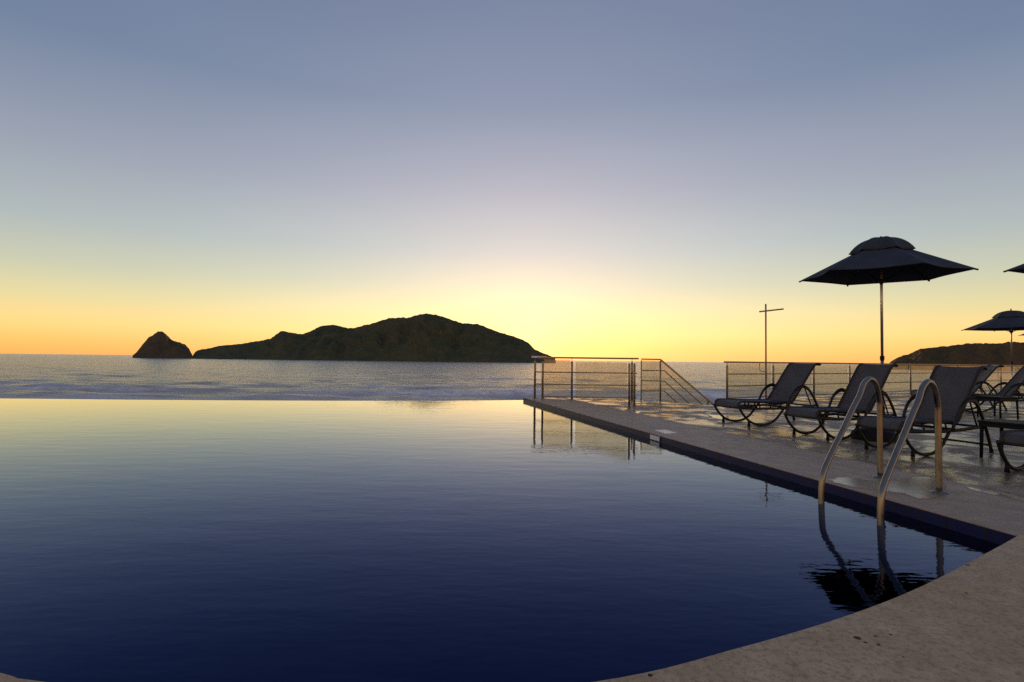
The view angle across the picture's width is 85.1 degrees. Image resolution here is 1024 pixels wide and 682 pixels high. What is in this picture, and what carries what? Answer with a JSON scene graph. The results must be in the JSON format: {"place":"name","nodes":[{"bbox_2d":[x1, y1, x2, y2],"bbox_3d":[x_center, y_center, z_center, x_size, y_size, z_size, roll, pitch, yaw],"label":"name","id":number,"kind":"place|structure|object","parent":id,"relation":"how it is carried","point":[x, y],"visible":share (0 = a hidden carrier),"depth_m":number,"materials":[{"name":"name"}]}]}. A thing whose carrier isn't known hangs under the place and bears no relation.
{"place":"outdoors","nodes":[
{"label":"outdoors","id":0,"kind":"place"},
{"bbox_2d":[192,313,555,362],"bbox_3d":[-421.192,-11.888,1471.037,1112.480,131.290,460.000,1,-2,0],"label":"island","id":1,"kind":"structure","parent":0,"point":[425,337],"depth_m":1337.65,"materials":[{"name":"green plant"}]},
{"bbox_2d":[0,398,999,681],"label":"pool water","id":2,"kind":"structure","parent":0,"point":[266,540],"depth_m":3.22,"materials":[{"name":"blue liquid"}]},
{"bbox_2d":[0,353,1023,404],"bbox_3d":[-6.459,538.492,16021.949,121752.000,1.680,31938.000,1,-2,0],"label":"sea","id":3,"kind":"structure","parent":0,"point":[68,376],"depth_m":181.24,"materials":[{"name":"liquid"}]},
{"bbox_2d":[132,331,192,358],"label":"rock islet","id":4,"kind":"object","parent":3,"relation":"in","point":[159,344],"visible":0.93,"depth_m":1301.17,"materials":[{"name":"brown stone"}]},
{"bbox_2d":[0,535,1023,681],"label":"foreground coping","id":5,"kind":"object","parent":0,"point":[964,623],"visible":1,"depth_m":1.98,"materials":[{"name":"concrete"}]},
{"bbox_2d":[0,0,1023,362],"label":"sky","id":6,"kind":"structure","parent":0,"point":[639,179],"materials":[{"name":"blue"}]},
{"bbox_2d":[523,398,1015,544],"bbox_3d":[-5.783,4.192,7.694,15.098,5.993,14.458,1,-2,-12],"label":"pool basin","id":7,"kind":"object","parent":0,"point":[986,534],"visible":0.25,"depth_m":4.58,"materials":[{"name":"blue tile"}]},
{"bbox_2d":[650,434,659,440],"bbox_3d":[1.948,1.321,7.604,0.012,0.060,0.252,1,-2,-13],"label":"edge marker tile","id":8,"kind":"object","parent":7,"relation":"attached to","point":[654,437],"visible":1,"depth_m":7.60,"materials":[{"name":"white tile"}]},
{"bbox_2d":[525,397,1023,535],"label":"pool coping strip","id":9,"kind":"object","parent":7,"relation":"on","point":[961,502],"visible":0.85,"depth_m":5.47,"materials":[{"name":"stone"}]},
{"bbox_2d":[532,356,546,398],"bbox_3d":[0.687,0.933,14.263,0.390,1.098,0.099,0,-2,19],"label":"railing return","id":10,"kind":"object","parent":9,"relation":"on","point":[535,371],"visible":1,"depth_m":14.27,"materials":[{"name":"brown metal"}]},
{"bbox_2d":[655,430,675,433],"bbox_3d":[2.183,1.288,7.914,0.207,0.004,0.410,1,-2,-11],"label":"deck marker tile","id":11,"kind":"object","parent":9,"relation":"on","point":[665,431],"visible":1,"depth_m":7.91,"materials":[{"name":"white tile"}]},
{"bbox_2d":[818,376,948,525],"bbox_3d":[2.878,1.233,4.316,1.402,1.890,0.623,2,-2,-37],"label":"pool ladder","id":12,"kind":"object","parent":9,"relation":"attached to","point":[885,477],"visible":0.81,"depth_m":4.34,"materials":[{"name":"silver metal"}]},
{"bbox_2d":[830,477,945,498],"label":"puddle","id":13,"kind":"object","parent":9,"relation":"on","point":[918,487],"visible":0.84,"depth_m":4.58,"materials":[{"name":"grey"}]},
{"bbox_2d":[965,486,1023,500],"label":"puddle","id":14,"kind":"object","parent":9,"relation":"on","point":[995,494],"visible":1,"depth_m":4.33,"materials":[{"name":"grey"}]},
{"bbox_2d":[564,388,1023,496],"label":"deck paving","id":15,"kind":"structure","parent":0,"point":[964,463],"depth_m":7.71,"materials":[{"name":"stone"}]},
{"bbox_2d":[539,357,638,400],"bbox_3d":[1.945,0.952,14.155,2.528,1.083,0.105,1,-2,1],"label":"railing","id":16,"kind":"object","parent":15,"relation":"on","point":[571,384],"visible":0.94,"depth_m":14.12,"materials":[{"name":"brown metal"}]},
{"bbox_2d":[627,363,636,407],"bbox_3d":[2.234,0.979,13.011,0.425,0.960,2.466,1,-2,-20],"label":"railing post","id":17,"kind":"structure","parent":15,"relation":"on","point":[634,377],"depth_m":12.21,"materials":[{"name":"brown metal"}]},
{"bbox_2d":[641,358,712,404],"bbox_3d":[4.524,1.861,13.961,2.614,2.821,0.072,1,-2,0],"label":"stair railing","id":18,"kind":"object","parent":15,"relation":"on","point":[687,382],"visible":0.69,"depth_m":13.96,"materials":[{"name":"brown metal"}]},
{"bbox_2d":[707,414,766,422],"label":"puddle","id":19,"kind":"object","parent":15,"relation":"on","point":[754,420],"visible":0.77,"depth_m":9.85,"materials":[{"name":"brown"}]},
{"bbox_2d":[713,362,824,425],"bbox_3d":[4.240,0.851,9.215,1.713,1.012,0.695,1,-2,-18],"label":"sun lounger","id":20,"kind":"object","parent":15,"relation":"on","point":[789,385],"visible":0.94,"depth_m":9.25,"materials":[{"name":"grey fabric"}]},
{"bbox_2d":[759,304,783,398],"bbox_3d":[6.992,0.292,15.015,0.696,2.580,0.063,1,-2,-4],"label":"cross mast","id":21,"kind":"object","parent":15,"relation":"on","point":[765,311],"visible":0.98,"depth_m":14.99,"materials":[{"name":"grey metal"}]},
{"bbox_2d":[783,363,900,440],"bbox_3d":[4.554,0.804,7.681,1.482,1.012,0.646,1,-2,-18],"label":"sun lounger","id":22,"kind":"object","parent":15,"relation":"on","point":[878,373],"visible":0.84,"depth_m":7.71,"materials":[{"name":"black fabric"}]},
{"bbox_2d":[724,361,1023,397],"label":"railing","id":23,"kind":"object","parent":15,"relation":"on","point":[850,373],"visible":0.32,"depth_m":16.75,"materials":[{"name":"grey metal"}]},
{"bbox_2d":[850,427,898,441],"bbox_3d":[4.800,1.151,7.387,0.540,0.300,0.540,1,-2,0],"label":"umbrella stand","id":24,"kind":"object","parent":15,"relation":"on","point":[869,434],"visible":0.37,"depth_m":7.20,"materials":[{"name":"black plastic"}]},
{"bbox_2d":[799,236,978,413],"bbox_3d":[5.989,-0.168,9.023,2.428,3.075,2.106,-1,-2,38],"label":"patio umbrella","id":25,"kind":"object","parent":15,"relation":"on","point":[880,260],"visible":0.93,"depth_m":8.92,"materials":[{"name":"black fabric"}]},
{"bbox_2d":[855,365,993,456],"bbox_3d":[4.764,0.774,6.462,1.416,0.996,0.639,1,-2,-18],"label":"sun lounger","id":26,"kind":"object","parent":15,"relation":"on","point":[955,385],"visible":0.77,"depth_m":6.47,"materials":[{"name":"black fabric"}]},
{"bbox_2d":[910,365,1007,410],"bbox_3d":[10.288,1.046,12.903,1.647,1.012,0.695,0,-2,20],"label":"sun lounger","id":27,"kind":"object","parent":15,"relation":"on","point":[984,375],"visible":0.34,"depth_m":12.63,"materials":[{"name":"black fabric"}]},
{"bbox_2d":[961,309,1023,395],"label":"patio umbrella","id":28,"kind":"object","parent":15,"relation":"on","point":[1011,321],"visible":0.91,"depth_m":18.65,"materials":[{"name":"black fabric"}]},
{"bbox_2d":[965,366,1023,412],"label":"sun lounger","id":29,"kind":"object","parent":15,"relation":"on","point":[1013,385],"visible":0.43,"depth_m":11.69,"materials":[{"name":"black fabric"}]},
{"bbox_2d":[976,396,1019,418],"bbox_3d":[9.335,1.267,10.718,0.460,0.400,0.460,1,-2,-12],"label":"side table","id":30,"kind":"object","parent":15,"relation":"on","point":[1001,398],"visible":0.97,"depth_m":10.55,"materials":[{"name":"black plastic"}]},
{"bbox_2d":[977,419,1023,456],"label":"side table","id":31,"kind":"object","parent":15,"relation":"on","point":[1001,424],"visible":0.91,"depth_m":5.97,"materials":[{"name":"black plastic"}]},
{"bbox_2d":[996,430,1023,472],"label":"sun lounger","id":32,"kind":"object","parent":15,"relation":"on","point":[1012,437],"visible":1,"depth_m":5.13,"materials":[{"name":"black fabric"}]},
{"bbox_2d":[890,342,1023,370],"bbox_3d":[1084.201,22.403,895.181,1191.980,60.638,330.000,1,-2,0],"label":"headland","id":33,"kind":"structure","parent":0,"point":[985,353],"depth_m":805.92,"materials":[{"name":"green plant"}]},
{"bbox_2d":[1003,264,1023,272],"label":"patio umbrella","id":34,"kind":"object","parent":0,"point":[1019,269],"visible":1,"depth_m":8.44,"materials":[{"name":"black fabric"}]}
]}

